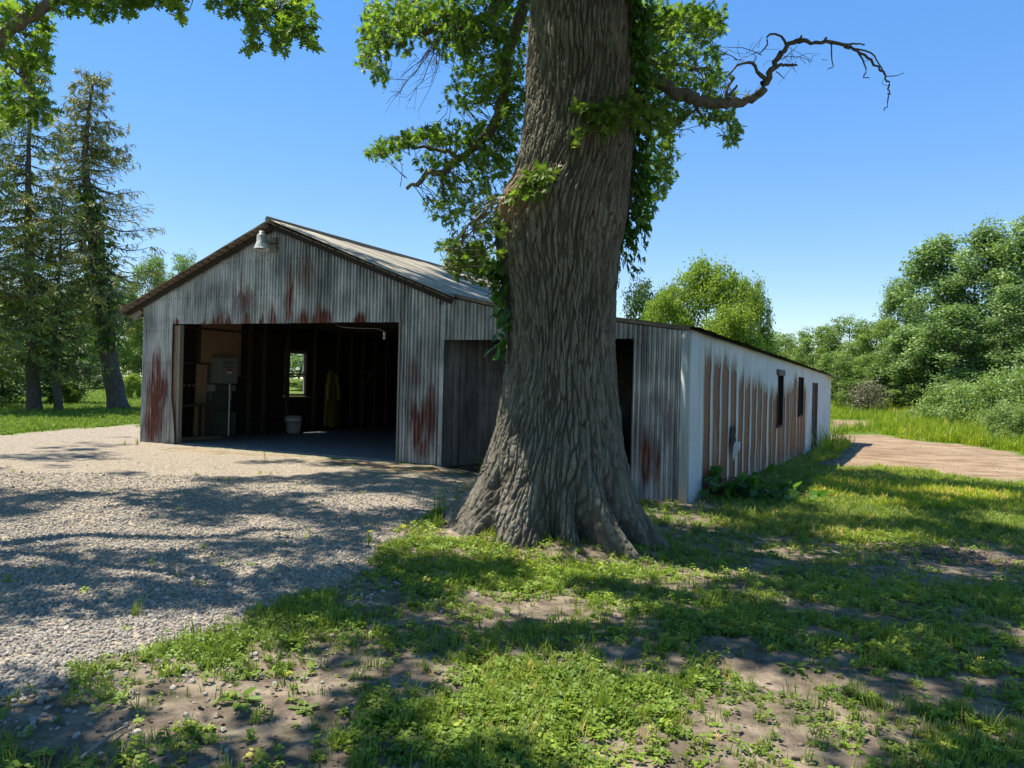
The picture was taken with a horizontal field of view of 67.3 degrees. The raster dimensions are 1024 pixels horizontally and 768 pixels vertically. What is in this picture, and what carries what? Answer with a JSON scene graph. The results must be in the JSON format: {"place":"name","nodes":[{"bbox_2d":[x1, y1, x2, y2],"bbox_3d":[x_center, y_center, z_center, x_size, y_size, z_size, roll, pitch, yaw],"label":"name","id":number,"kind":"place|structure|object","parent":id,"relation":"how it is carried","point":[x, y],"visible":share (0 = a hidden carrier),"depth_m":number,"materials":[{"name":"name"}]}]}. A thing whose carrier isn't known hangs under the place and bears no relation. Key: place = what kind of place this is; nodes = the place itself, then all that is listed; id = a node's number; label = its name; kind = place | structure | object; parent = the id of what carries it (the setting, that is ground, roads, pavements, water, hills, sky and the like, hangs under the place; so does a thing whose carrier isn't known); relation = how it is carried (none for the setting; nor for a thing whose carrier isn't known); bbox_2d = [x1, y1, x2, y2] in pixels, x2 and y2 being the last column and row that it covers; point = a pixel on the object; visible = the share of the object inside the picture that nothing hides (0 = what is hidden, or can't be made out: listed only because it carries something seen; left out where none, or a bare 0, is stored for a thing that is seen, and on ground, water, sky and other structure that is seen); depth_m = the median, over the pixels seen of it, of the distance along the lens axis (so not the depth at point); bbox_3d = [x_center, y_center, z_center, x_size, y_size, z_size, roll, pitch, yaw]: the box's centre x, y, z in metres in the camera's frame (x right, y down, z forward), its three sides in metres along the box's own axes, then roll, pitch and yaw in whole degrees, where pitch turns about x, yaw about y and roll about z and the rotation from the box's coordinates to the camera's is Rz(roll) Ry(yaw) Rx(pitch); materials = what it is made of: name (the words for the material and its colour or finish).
{"place":"outdoors","nodes":[
{"label":"outdoors","id":0,"kind":"place"},
{"bbox_2d":[0,388,140,434],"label":"lawn grass","id":1,"kind":"structure","parent":0,"point":[10,422],"depth_m":25.06,"materials":[{"name":"green plant"}]},
{"bbox_2d":[474,457,482,470],"bbox_3d":[-0.553,1.431,13.282,0.201,0.337,0.200,1,0,29],"label":"seedling","id":2,"kind":"object","parent":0,"point":[480,462],"visible":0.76,"depth_m":13.28,"materials":[{"name":"green plant"}]},
{"bbox_2d":[0,374,1023,767],"bbox_3d":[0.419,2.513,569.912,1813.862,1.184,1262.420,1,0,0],"label":"ground","id":3,"kind":"structure","parent":0,"point":[78,450],"depth_m":4.53,"materials":[{"name":"beige soil"}]},
{"bbox_2d":[0,361,25,405],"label":"dark tree","id":4,"kind":"object","parent":3,"relation":"on","point":[5,395],"visible":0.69,"depth_m":31.10,"materials":[{"name":"green plant"}]},
{"bbox_2d":[0,106,65,386],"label":"spruce tree","id":5,"kind":"object","parent":3,"relation":"on","point":[5,333],"visible":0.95,"depth_m":26.95,"materials":[{"name":"green plant"}]},
{"bbox_2d":[0,279,66,384],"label":"leafy tree","id":6,"kind":"object","parent":3,"relation":"on","point":[50,336],"visible":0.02,"depth_m":59.87,"materials":[{"name":"green plant"}]},
{"bbox_2d":[0,327,71,402],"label":"dark tree","id":7,"kind":"object","parent":3,"relation":"on","point":[49,387],"visible":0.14,"depth_m":35.95,"materials":[{"name":"green plant"}]},
{"bbox_2d":[0,45,114,409],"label":"spruce tree","id":8,"kind":"object","parent":3,"relation":"on","point":[33,383],"visible":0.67,"depth_m":29.09,"materials":[{"name":"green plant"}]},
{"bbox_2d":[0,193,116,410],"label":"spruce tree","id":9,"kind":"object","parent":3,"relation":"on","point":[58,377],"visible":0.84,"depth_m":29.27,"materials":[{"name":"green plant"}]},
{"bbox_2d":[43,383,84,402],"bbox_3d":[-21.585,0.423,37.040,1.832,1.151,1.816,1,0,-36],"label":"bright tree","id":10,"kind":"object","parent":3,"relation":"on","point":[73,395],"visible":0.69,"depth_m":36.77,"materials":[{"name":"green plant"}]},
{"bbox_2d":[40,358,104,401],"bbox_3d":[-21.607,-0.156,37.857,3.682,2.445,3.688,1,0,19],"label":"dark tree","id":11,"kind":"object","parent":3,"relation":"on","point":[99,382],"visible":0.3,"depth_m":37.80,"materials":[{"name":"green plant"}]},
{"bbox_2d":[22,289,124,383],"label":"leafy tree","id":12,"kind":"object","parent":3,"relation":"on","point":[93,348],"visible":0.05,"depth_m":62.78,"materials":[{"name":"green plant"}]},
{"bbox_2d":[13,68,167,408],"bbox_3d":[-17.501,-6.016,32.610,6.962,14.551,6.918,1,0,0],"label":"spruce tree","id":13,"kind":"object","parent":3,"relation":"on","point":[95,250],"visible":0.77,"depth_m":32.40,"materials":[{"name":"green plant"}]},
{"bbox_2d":[79,726,124,760],"bbox_3d":[-1.548,1.358,2.918,0.021,0.036,0.235,1,0,11],"label":"fallen stick","id":14,"kind":"object","parent":3,"relation":"on","point":[95,746],"visible":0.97,"depth_m":2.88,"materials":[{"name":"grey wood"}]},
{"bbox_2d":[82,275,143,383],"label":"leafy tree","id":15,"kind":"object","parent":3,"relation":"on","point":[136,360],"visible":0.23,"depth_m":70.03,"materials":[{"name":"green plant"}]},
{"bbox_2d":[123,373,141,398],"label":"bright tree","id":16,"kind":"object","parent":3,"relation":"on","point":[129,386],"visible":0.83,"depth_m":45.71,"materials":[{"name":"green plant"}]},
{"bbox_2d":[127,598,143,616],"bbox_3d":[-2.191,1.301,4.507,0.087,0.121,0.086,1,0,33],"label":"grass clump","id":17,"kind":"object","parent":3,"relation":"on","point":[137,608],"visible":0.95,"depth_m":4.50,"materials":[{"name":"green plant"}]},
{"bbox_2d":[116,252,170,377],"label":"leafy tree","id":18,"kind":"object","parent":3,"relation":"on","point":[154,263],"visible":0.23,"depth_m":73.02,"materials":[{"name":"green plant"}]},
{"bbox_2d":[0,0,325,138],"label":"oak tree","id":19,"kind":"object","parent":3,"relation":"on","point":[290,17],"visible":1,"depth_m":6.61,"materials":[{"name":"green plant"}]},
{"bbox_2d":[163,248,196,282],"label":"leafy tree","id":20,"kind":"object","parent":3,"relation":"on","point":[184,264],"visible":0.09,"depth_m":71.92,"materials":[{"name":"green plant"}]},
{"bbox_2d":[218,686,263,712],"bbox_3d":[-1.167,1.360,3.321,0.210,0.046,0.189,1,0,21],"label":"plantain","id":21,"kind":"object","parent":3,"relation":"on","point":[245,707],"visible":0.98,"depth_m":3.31,"materials":[{"name":"green plant"}]},
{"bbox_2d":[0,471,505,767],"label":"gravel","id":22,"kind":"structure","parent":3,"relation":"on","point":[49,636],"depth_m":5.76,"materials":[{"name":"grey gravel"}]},
{"bbox_2d":[290,353,302,380],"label":"leafy tree","id":23,"kind":"object","parent":3,"relation":"on","point":[299,358],"visible":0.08,"depth_m":88.90,"materials":[{"name":"green plant"}]},
{"bbox_2d":[290,378,302,390],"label":"shrub","id":24,"kind":"object","parent":3,"relation":"on","point":[299,384],"visible":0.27,"depth_m":70.21,"materials":[{"name":"green plant"}]},
{"bbox_2d":[287,700,319,715],"bbox_3d":[-0.891,1.391,3.289,0.133,0.037,0.119,1,0,24],"label":"plantain","id":25,"kind":"object","parent":3,"relation":"on","point":[305,703],"visible":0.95,"depth_m":3.29,"materials":[{"name":"green plant"}]},
{"bbox_2d":[299,657,324,666],"bbox_3d":[-0.973,1.357,3.764,0.177,0.021,0.023,1,0,31],"label":"fallen stick","id":26,"kind":"object","parent":3,"relation":"on","point":[305,658],"visible":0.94,"depth_m":3.77,"materials":[{"name":"grey wood"}]},
{"bbox_2d":[361,530,372,545],"bbox_3d":[-1.226,1.337,6.600,0.113,0.147,0.094,2,0,-44],"label":"seedling","id":27,"kind":"object","parent":3,"relation":"on","point":[370,537],"visible":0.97,"depth_m":6.60,"materials":[{"name":"green plant"}]},
{"bbox_2d":[120,216,633,466],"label":"barn","id":28,"kind":"structure","parent":3,"relation":"on","point":[415,389],"depth_m":15.70,"materials":[{"name":"grey metal"}]},
{"bbox_2d":[183,384,198,386],"bbox_3d":[-7.398,0.034,17.466,0.090,0.070,0.900,1,0,27],"label":"hook rail","id":29,"kind":"object","parent":28,"relation":"attached to","point":[188,385],"visible":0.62,"depth_m":17.55,"materials":[{"name":"brown wood"}]},
{"bbox_2d":[182,404,214,435],"bbox_3d":[-7.307,0.846,17.296,0.500,0.790,1.100,1,0,27],"label":"workbench","id":30,"kind":"object","parent":28,"relation":"on","point":[210,426],"visible":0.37,"depth_m":17.62,"materials":[{"name":"brown wood"}]},
{"bbox_2d":[193,364,207,436],"bbox_3d":[-7.235,0.389,17.838,0.030,1.688,0.350,1,0,27],"label":"leaning plank","id":31,"kind":"object","parent":28,"relation":"on","point":[201,381],"visible":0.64,"depth_m":17.81,"materials":[{"name":"brown wood"}]},
{"bbox_2d":[181,435,221,440],"bbox_3d":[-6.961,1.199,17.004,0.100,0.070,1.200,1,0,33],"label":"floor timber","id":32,"kind":"object","parent":28,"relation":"on","point":[200,438],"visible":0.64,"depth_m":17.05,"materials":[{"name":"brown wood"}]},
{"bbox_2d":[204,365,235,435],"bbox_3d":[-6.973,0.386,18.311,0.180,1.700,0.920,1,0,27],"label":"backing board","id":33,"kind":"object","parent":28,"relation":"on","point":[219,396],"visible":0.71,"depth_m":18.33,"materials":[{"name":"grey wood"}]},
{"bbox_2d":[207,385,214,398],"bbox_3d":[-7.086,0.190,18.102,0.100,0.345,0.160,1,0,27],"label":"switch box","id":34,"kind":"object","parent":33,"relation":"attached to","point":[210,388],"visible":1,"depth_m":18.05,"materials":[{"name":"grey metal"}]},
{"bbox_2d":[227,385,235,398],"bbox_3d":[-6.806,0.198,18.655,0.100,0.345,0.160,1,0,27],"label":"switch box","id":35,"kind":"object","parent":33,"relation":"attached to","point":[233,387],"visible":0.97,"depth_m":18.64,"materials":[{"name":"grey metal"}]},
{"bbox_2d":[201,324,241,375],"bbox_3d":[-6.995,-0.885,18.430,0.015,1.360,1.300,1,0,27],"label":"plywood sheet","id":36,"kind":"object","parent":28,"relation":"attached to","point":[217,344],"visible":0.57,"depth_m":18.45,"materials":[{"name":"brown wood"}]},
{"bbox_2d":[211,358,237,383],"bbox_3d":[-6.849,-0.316,18.337,0.268,0.600,0.580,1,0,27],"label":"electric box","id":37,"kind":"object","parent":28,"relation":"attached to","point":[224,370],"visible":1,"depth_m":18.16,"materials":[{"name":"grey metal"}]},
{"bbox_2d":[227,383,230,435],"bbox_3d":[-6.766,0.612,18.387,0.042,1.263,0.141,1,0,-18],"label":"conduit","id":38,"kind":"object","parent":28,"relation":"attached to","point":[229,409],"visible":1,"depth_m":18.38,"materials":[{"name":"silver metal"}]},
{"bbox_2d":[253,231,278,250],"bbox_3d":[-4.768,-2.756,14.806,0.310,0.348,0.447,1,0,28],"label":"yard lamp","id":39,"kind":"object","parent":28,"relation":"attached to","point":[262,241],"visible":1,"depth_m":14.78,"materials":[{"name":"grey metal"}]},
{"bbox_2d":[285,415,301,432],"bbox_3d":[-5.718,1.057,20.148,0.456,0.445,0.459,1,0,0],"label":"bucket","id":40,"kind":"object","parent":28,"relation":"on","point":[293,423],"visible":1,"depth_m":20.00,"materials":[{"name":"white plastic"}]},
{"bbox_2d":[282,350,310,397],"bbox_3d":[-5.851,-0.257,20.829,0.200,1.280,1.010,1,0,27],"label":"window","id":41,"kind":"structure","parent":28,"relation":"in","point":[305,354],"depth_m":21.02,"materials":[{"name":"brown wood"}]},
{"bbox_2d":[323,370,340,427],"bbox_3d":[-5.107,0.428,21.831,0.238,1.620,0.761,1,0,27],"label":"rain coat","id":42,"kind":"object","parent":28,"relation":"hanging from","point":[332,403],"visible":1,"depth_m":21.75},
{"bbox_2d":[336,324,385,339],"bbox_3d":[-3.166,-1.123,15.728,1.252,0.421,0.080,1,0,13],"label":"bare bulb","id":43,"kind":"object","parent":28,"relation":"hanging from","point":[384,334],"visible":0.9,"depth_m":15.60,"materials":[{"name":"white glass"}]},
{"bbox_2d":[427,511,442,529],"bbox_3d":[-0.741,1.340,7.581,0.144,0.203,0.183,1,0,12],"label":"grass clump","id":44,"kind":"object","parent":3,"relation":"on","point":[438,518],"visible":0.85,"depth_m":7.58,"materials":[{"name":"green plant"}]},
{"bbox_2d":[432,483,459,513],"bbox_3d":[-0.777,1.264,8.556,0.264,0.359,0.300,1,0,42],"label":"grass clump","id":45,"kind":"object","parent":3,"relation":"on","point":[440,505],"visible":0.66,"depth_m":8.55,"materials":[{"name":"green plant"}]},
{"bbox_2d":[438,236,493,277],"bbox_3d":[-1.968,-2.769,38.073,5.283,9.265,5.331,1,0,5],"label":"bright tree","id":46,"kind":"object","parent":3,"relation":"on","point":[479,260],"depth_m":37.54,"materials":[{"name":"green plant"}]},
{"bbox_2d":[465,734,498,759],"bbox_3d":[-0.109,1.376,2.858,0.195,0.048,0.189,1,0,24],"label":"plantain","id":47,"kind":"object","parent":3,"relation":"on","point":[474,757],"visible":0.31,"depth_m":2.94,"materials":[{"name":"green plant"}]},
{"bbox_2d":[1,291,1020,396],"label":"woods","id":48,"kind":"object","parent":3,"relation":"on","point":[127,373],"visible":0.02,"depth_m":102.69,"materials":[{"name":"green plant"}]},
{"bbox_2d":[0,458,1023,767],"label":"yard weeds","id":49,"kind":"object","parent":3,"relation":"on","point":[592,726],"visible":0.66,"depth_m":3.91,"materials":[{"name":"green plant"}]},
{"bbox_2d":[0,464,1023,767],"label":"yard grass","id":50,"kind":"structure","parent":3,"relation":"on","point":[522,708],"depth_m":4.08,"materials":[{"name":"green plant"}]},
{"bbox_2d":[8,441,1023,767],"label":"soil crumbs","id":51,"kind":"object","parent":3,"relation":"on","point":[970,559],"visible":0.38,"depth_m":8.00,"materials":[{"name":"brown soil"}]},
{"bbox_2d":[43,521,1023,767],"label":"leaf litter","id":52,"kind":"object","parent":3,"relation":"on","point":[66,748],"visible":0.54,"depth_m":3.35,"materials":[{"name":"brown plant"}]},
{"bbox_2d":[581,669,619,719],"bbox_3d":[0.376,1.298,3.227,0.170,0.210,0.117,1,0,0],"label":"grass clump","id":53,"kind":"object","parent":3,"relation":"on","point":[602,700],"visible":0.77,"depth_m":3.24,"materials":[{"name":"green plant"}]},
{"bbox_2d":[352,0,903,561],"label":"oak tree","id":54,"kind":"object","parent":3,"relation":"on","point":[554,464],"visible":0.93,"depth_m":7.39,"materials":[{"name":"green plant"}]},
{"bbox_2d":[482,231,513,360],"bbox_3d":[-0.123,-0.859,7.563,0.362,1.271,0.428,1,0,0],"label":"ivy strand","id":55,"kind":"object","parent":54,"relation":"attached to","point":[501,315],"visible":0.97,"depth_m":7.53,"materials":[{"name":"green plant"}]},
{"bbox_2d":[554,0,668,365],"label":"climbing vine","id":56,"kind":"object","parent":54,"relation":"attached to","point":[640,55],"visible":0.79,"depth_m":7.62,"materials":[{"name":"green plant"}]},
{"bbox_2d":[440,294,840,503],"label":"long shed","id":57,"kind":"structure","parent":3,"relation":"on","point":[703,401],"depth_m":12.76,"materials":[{"name":"white metal"}]},
{"bbox_2d":[811,383,817,448],"bbox_3d":[9.786,1.009,24.915,0.100,2.100,0.970,1,0,28],"label":"side door","id":58,"kind":"structure","parent":57,"relation":"in","point":[815,385],"depth_m":25.27,"materials":[{"name":"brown wood"}]},
{"bbox_2d":[620,272,663,321],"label":"dark tree","id":59,"kind":"object","parent":3,"relation":"on","point":[638,299],"visible":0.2,"depth_m":53.38,"materials":[{"name":"green plant"}]},
{"bbox_2d":[652,511,658,526],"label":"grass clump","id":60,"kind":"object","parent":3,"relation":"on","point":[653,518],"visible":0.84,"depth_m":8.97,"materials":[{"name":"green plant"}]},
{"bbox_2d":[639,277,696,326],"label":"bright tree","id":61,"kind":"object","parent":3,"relation":"on","point":[665,305],"visible":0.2,"depth_m":44.07,"materials":[{"name":"green plant"}]},
{"bbox_2d":[669,249,754,339],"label":"bright tree","id":62,"kind":"object","parent":3,"relation":"on","point":[714,286],"visible":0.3,"depth_m":45.19,"materials":[{"name":"green plant"}]},
{"bbox_2d":[695,299,769,350],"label":"bright tree","id":63,"kind":"object","parent":3,"relation":"on","point":[736,325],"visible":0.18,"depth_m":41.29,"materials":[{"name":"green plant"}]},
{"bbox_2d":[736,270,779,355],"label":"bright tree","id":64,"kind":"object","parent":3,"relation":"on","point":[755,297],"visible":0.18,"depth_m":47.60,"materials":[{"name":"green plant"}]},
{"bbox_2d":[699,463,827,502],"bbox_3d":[3.692,1.571,12.426,2.011,0.669,1.850,1,0,-12],"label":"broadleaf bush","id":65,"kind":"object","parent":3,"relation":"on","point":[737,484],"visible":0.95,"depth_m":12.10,"materials":[{"name":"green plant"}]},
{"bbox_2d":[771,331,810,364],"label":"leafy tree","id":66,"kind":"object","parent":3,"relation":"on","point":[788,346],"visible":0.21,"depth_m":87.02,"materials":[{"name":"green plant"}]},
{"bbox_2d":[776,661,808,674],"bbox_3d":[1.421,1.427,3.870,0.166,0.046,0.181,1,0,0],"label":"plantain","id":67,"kind":"object","parent":3,"relation":"on","point":[787,668],"visible":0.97,"depth_m":3.87,"materials":[{"name":"green plant"}]},
{"bbox_2d":[788,323,848,398],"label":"leafy tree","id":68,"kind":"object","parent":3,"relation":"on","point":[806,341],"visible":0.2,"depth_m":83.39,"materials":[{"name":"green plant"}]},
{"bbox_2d":[813,348,870,406],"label":"leafy tree","id":69,"kind":"object","parent":3,"relation":"on","point":[841,365],"visible":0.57,"depth_m":69.52,"materials":[{"name":"green plant"}]},
{"bbox_2d":[804,314,880,400],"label":"leafy tree","id":70,"kind":"object","parent":3,"relation":"on","point":[838,326],"visible":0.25,"depth_m":81.69,"materials":[{"name":"green plant"}]},
{"bbox_2d":[690,446,1023,551],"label":"shaded grass","id":71,"kind":"structure","parent":3,"relation":"on","point":[785,468],"depth_m":11.07,"materials":[{"name":"green plant"}]},
{"bbox_2d":[842,376,893,411],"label":"dry shrub","id":72,"kind":"object","parent":3,"relation":"on","point":[867,400],"visible":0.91,"depth_m":61.62,"materials":[{"name":"grey plant"}]},
{"bbox_2d":[835,349,910,409],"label":"leafy tree","id":73,"kind":"object","parent":3,"relation":"on","point":[864,360],"visible":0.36,"depth_m":67.58,"materials":[{"name":"green plant"}]},
{"bbox_2d":[835,316,913,401],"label":"leafy tree","id":74,"kind":"object","parent":3,"relation":"on","point":[878,330],"visible":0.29,"depth_m":77.83,"materials":[{"name":"green plant"}]},
{"bbox_2d":[857,275,922,403],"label":"tall tree","id":75,"kind":"object","parent":3,"relation":"on","point":[890,306],"visible":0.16,"depth_m":83.61,"materials":[{"name":"green plant"}]},
{"bbox_2d":[852,322,954,408],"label":"tall tree","id":76,"kind":"object","parent":3,"relation":"on","point":[896,341],"visible":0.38,"depth_m":65.72,"materials":[{"name":"green plant"}]},
{"bbox_2d":[878,364,937,408],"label":"leafy tree","id":77,"kind":"object","parent":3,"relation":"on","point":[900,379],"visible":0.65,"depth_m":63.32,"materials":[{"name":"green plant"}]},
{"bbox_2d":[895,405,926,418],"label":"shrub","id":78,"kind":"object","parent":3,"relation":"on","point":[910,410],"visible":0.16,"depth_m":52.00,"materials":[{"name":"green plant"}]},
{"bbox_2d":[810,399,1023,452],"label":"meadow grass","id":79,"kind":"structure","parent":3,"relation":"on","point":[935,430],"depth_m":34.42,"materials":[{"name":"green plant"}]},
{"bbox_2d":[886,230,997,401],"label":"tall tree","id":80,"kind":"object","parent":3,"relation":"on","point":[927,265],"visible":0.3,"depth_m":77.19,"materials":[{"name":"green plant"}]},
{"bbox_2d":[886,302,1010,408],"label":"tall tree","id":81,"kind":"object","parent":3,"relation":"on","point":[955,325],"visible":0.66,"depth_m":61.46,"materials":[{"name":"green plant"}]},
{"bbox_2d":[907,377,993,420],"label":"shrub","id":82,"kind":"object","parent":3,"relation":"on","point":[928,402],"visible":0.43,"depth_m":46.22,"materials":[{"name":"green plant"}]},
{"bbox_2d":[923,213,1023,402],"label":"tall tree","id":83,"kind":"object","parent":3,"relation":"on","point":[982,238],"visible":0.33,"depth_m":73.06,"materials":[{"name":"green plant"}]},
{"bbox_2d":[927,359,1019,426],"bbox_3d":[25.033,0.802,39.813,5.327,4.191,5.406,1,0,-5],"label":"shrub","id":84,"kind":"object","parent":3,"relation":"on","point":[979,392],"visible":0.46,"depth_m":39.75,"materials":[{"name":"green leaf"},{"name":"bark"}]},
{"bbox_2d":[956,282,1023,403],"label":"tall tree","id":85,"kind":"object","parent":3,"relation":"on","point":[1007,305],"visible":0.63,"depth_m":59.80,"materials":[{"name":"green plant"}]},
{"bbox_2d":[968,215,1023,386],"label":"tall tree","id":86,"kind":"object","parent":3,"relation":"on","point":[1014,257],"visible":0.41,"depth_m":69.80,"materials":[{"name":"green plant"}]},
{"bbox_2d":[978,399,1023,445],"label":"shrub","id":87,"kind":"object","parent":3,"relation":"on","point":[998,421],"visible":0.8,"depth_m":29.84,"materials":[{"name":"green plant"}]},
{"bbox_2d":[992,361,1023,426],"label":"shrub","id":88,"kind":"object","parent":3,"relation":"on","point":[1018,387],"visible":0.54,"depth_m":36.13,"materials":[{"name":"green plant"}]},
{"bbox_2d":[1005,347,1023,371],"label":"tall tree","id":89,"kind":"object","parent":3,"relation":"on","point":[1021,354],"visible":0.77,"depth_m":57.33,"materials":[{"name":"green plant"}]},
{"bbox_2d":[0,0,1023,379],"label":"sky","id":90,"kind":"structure","parent":0,"point":[825,192],"materials":[{"name":"blue"}]},
{"bbox_2d":[810,427,1023,511],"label":"track grass","id":91,"kind":"structure","parent":0,"point":[922,488],"depth_m":13.90,"materials":[{"name":"green plant"}]}
]}

